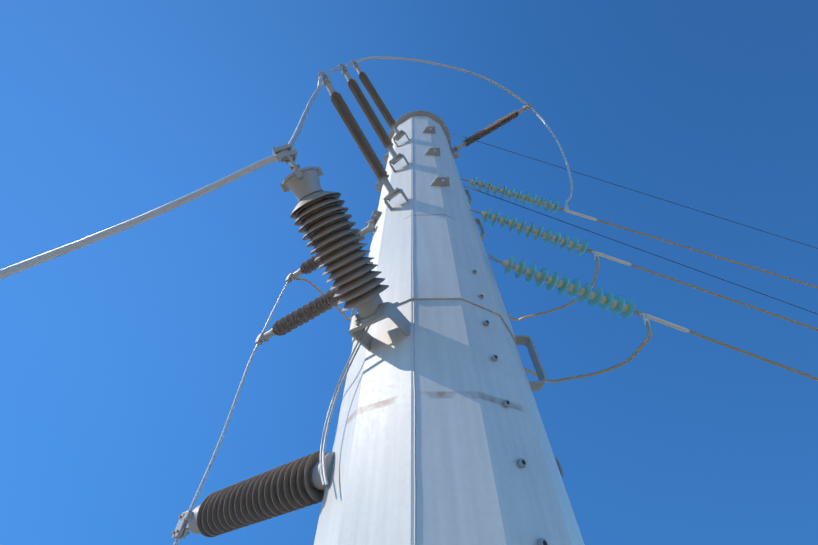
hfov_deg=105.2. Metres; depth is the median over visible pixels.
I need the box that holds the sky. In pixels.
[0,0,817,544]
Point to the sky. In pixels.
(125, 355)
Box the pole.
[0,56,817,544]
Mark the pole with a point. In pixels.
(440, 436)

